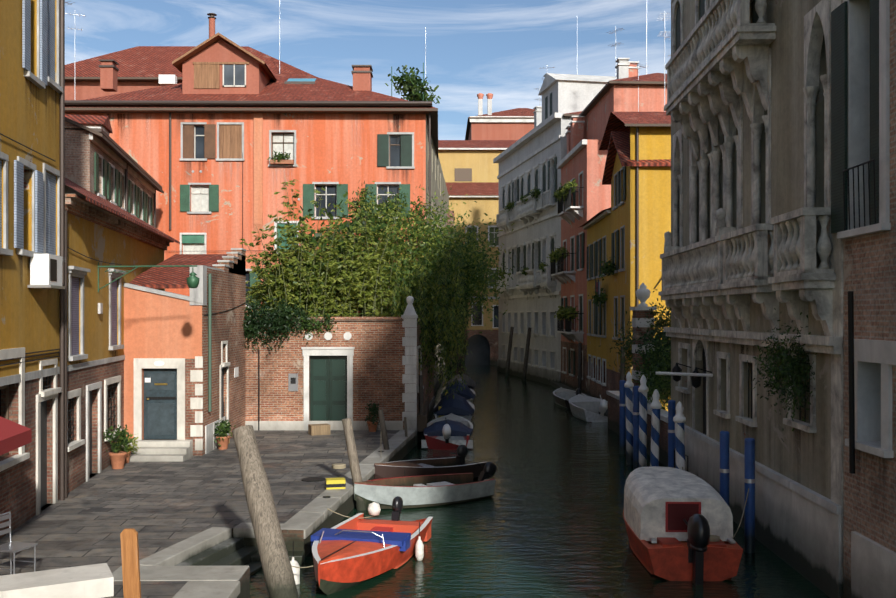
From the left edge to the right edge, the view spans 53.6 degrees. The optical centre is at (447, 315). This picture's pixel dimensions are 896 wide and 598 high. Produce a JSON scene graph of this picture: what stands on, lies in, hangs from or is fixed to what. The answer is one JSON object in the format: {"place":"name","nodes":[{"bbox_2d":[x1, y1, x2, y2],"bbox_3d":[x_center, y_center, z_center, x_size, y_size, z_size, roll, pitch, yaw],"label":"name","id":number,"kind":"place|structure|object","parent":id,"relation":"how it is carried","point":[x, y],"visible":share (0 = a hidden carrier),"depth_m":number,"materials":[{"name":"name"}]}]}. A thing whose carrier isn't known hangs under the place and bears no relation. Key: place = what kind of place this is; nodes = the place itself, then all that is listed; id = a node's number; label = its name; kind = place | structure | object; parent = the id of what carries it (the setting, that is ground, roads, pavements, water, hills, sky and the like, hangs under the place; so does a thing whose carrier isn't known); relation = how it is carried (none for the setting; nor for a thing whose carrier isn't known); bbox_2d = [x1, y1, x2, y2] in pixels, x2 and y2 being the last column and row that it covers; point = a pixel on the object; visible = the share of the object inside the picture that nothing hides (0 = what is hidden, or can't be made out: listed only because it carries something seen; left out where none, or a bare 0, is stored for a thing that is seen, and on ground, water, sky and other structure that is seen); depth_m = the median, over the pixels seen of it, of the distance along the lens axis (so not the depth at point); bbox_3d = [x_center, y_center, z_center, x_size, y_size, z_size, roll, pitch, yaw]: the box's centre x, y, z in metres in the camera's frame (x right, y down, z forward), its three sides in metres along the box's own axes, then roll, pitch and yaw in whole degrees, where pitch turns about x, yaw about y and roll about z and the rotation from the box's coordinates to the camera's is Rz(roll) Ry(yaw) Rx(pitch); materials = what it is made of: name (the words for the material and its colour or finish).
{"place":"outdoors","nodes":[
{"label":"outdoors","id":0,"kind":"place"},
{"bbox_2d":[0,0,64,538],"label":"yellow house","id":1,"kind":"structure","parent":0,"point":[32,276],"depth_m":16.08,"materials":[{"name":"paint"}]},
{"bbox_2d":[65,178,198,497],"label":"ochre house","id":2,"kind":"structure","parent":0,"point":[99,228],"depth_m":20.61,"materials":[{"name":"paint"}]},
{"bbox_2d":[65,1,163,227],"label":"dormer","id":3,"kind":"object","parent":2,"relation":"on","point":[100,162],"visible":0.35,"depth_m":28.91,"materials":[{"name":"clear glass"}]},
{"bbox_2d":[0,430,414,597],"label":"stone pavement","id":4,"kind":"structure","parent":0,"point":[158,506],"depth_m":17.44,"materials":[{"name":"grey stone"}]},
{"bbox_2d":[119,248,245,461],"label":"house","id":5,"kind":"structure","parent":4,"relation":"on","point":[185,356],"depth_m":23.34,"materials":[{"name":"paint"}]},
{"bbox_2d":[0,133,415,597],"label":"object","id":6,"kind":"object","parent":4,"relation":"on","point":[92,581],"visible":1,"depth_m":8.71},
{"bbox_2d":[245,296,434,445],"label":"garden wall","id":7,"kind":"structure","parent":4,"relation":"on","point":[351,367],"depth_m":28.47,"materials":[{"name":"red brick"}]},
{"bbox_2d":[239,177,519,431],"bbox_3d":[-2.618,-0.578,33.835,10.652,8.702,12.108,0,0,-1],"label":"foliage","id":8,"kind":"object","parent":4,"relation":"on","point":[347,274],"visible":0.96,"depth_m":30.68,"materials":[{"name":"green plant"}]},
{"bbox_2d":[65,0,448,392],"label":"salmon house","id":9,"kind":"structure","parent":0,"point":[201,130],"depth_m":39.86,"materials":[{"name":"orange paint"}]},
{"bbox_2d":[65,0,670,139],"label":"sky","id":10,"kind":"structure","parent":0,"point":[499,48],"materials":[{"name":"blue"}]},
{"bbox_2d":[250,365,829,597],"bbox_3d":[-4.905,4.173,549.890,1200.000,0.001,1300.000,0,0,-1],"label":"water","id":11,"kind":"structure","parent":0,"point":[546,520],"depth_m":17.23,"materials":[{"name":"green liquid"}]},
{"bbox_2d":[112,430,415,597],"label":"quay stones","id":12,"kind":"object","parent":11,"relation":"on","point":[214,562],"visible":0.75,"depth_m":14.49,"materials":[{"name":"grey stone"}]},
{"bbox_2d":[120,343,754,597],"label":"mooring posts","id":13,"kind":"object","parent":11,"relation":"in","point":[276,565],"visible":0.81,"depth_m":15.60,"materials":[{"name":"wood"},{"name":"white paint"},{"name":"blue paint"}]},
{"bbox_2d":[438,93,534,371],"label":"building","id":14,"kind":"structure","parent":11,"relation":"in","point":[470,168],"depth_m":81.43,"materials":[{"name":"yellow paint"}]},
{"bbox_2d":[290,374,748,594],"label":"boats","id":15,"kind":"object","parent":11,"relation":"on","point":[679,524],"visible":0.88,"depth_m":15.04,"materials":[{"name":"paint"}]},
{"bbox_2d":[550,381,607,416],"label":"bank","id":16,"kind":"structure","parent":0,"point":[556,385],"depth_m":49.20,"materials":[{"name":"grey stone"}]},
{"bbox_2d":[493,67,614,384],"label":"white palazzo","id":17,"kind":"structure","parent":16,"relation":"on","point":[529,176],"depth_m":56.55,"materials":[{"name":"white paint"}]},
{"bbox_2d":[547,0,666,393],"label":"pink house","id":18,"kind":"structure","parent":16,"relation":"on","point":[582,194],"depth_m":45.77,"materials":[{"name":"pink plaster"},{"name":"roof tile"},{"name":"white stone"}]},
{"bbox_2d":[631,11,670,111],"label":"antennas","id":19,"kind":"object","parent":18,"relation":"attached to","point":[664,31],"visible":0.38,"depth_m":38.99,"materials":[{"name":"silver metal"}]},
{"bbox_2d":[580,112,670,410],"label":"yellow houses","id":20,"kind":"structure","parent":16,"relation":"on","point":[629,228],"depth_m":34.16,"materials":[{"name":"yellow plaster"},{"name":"roof tile"},{"name":"glass"}]},
{"bbox_2d":[606,283,670,466],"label":"garden wall","id":21,"kind":"structure","parent":16,"relation":"on","point":[649,351],"depth_m":28.48,"materials":[{"name":"brick"}]},
{"bbox_2d":[656,0,842,597],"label":"building","id":22,"kind":"structure","parent":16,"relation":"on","point":[751,292],"depth_m":16.01,"materials":[{"name":"grey stone"}]},
{"bbox_2d":[831,0,895,597],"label":"brick house","id":23,"kind":"structure","parent":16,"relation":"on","point":[863,129],"depth_m":12.10,"materials":[{"name":"red brick"}]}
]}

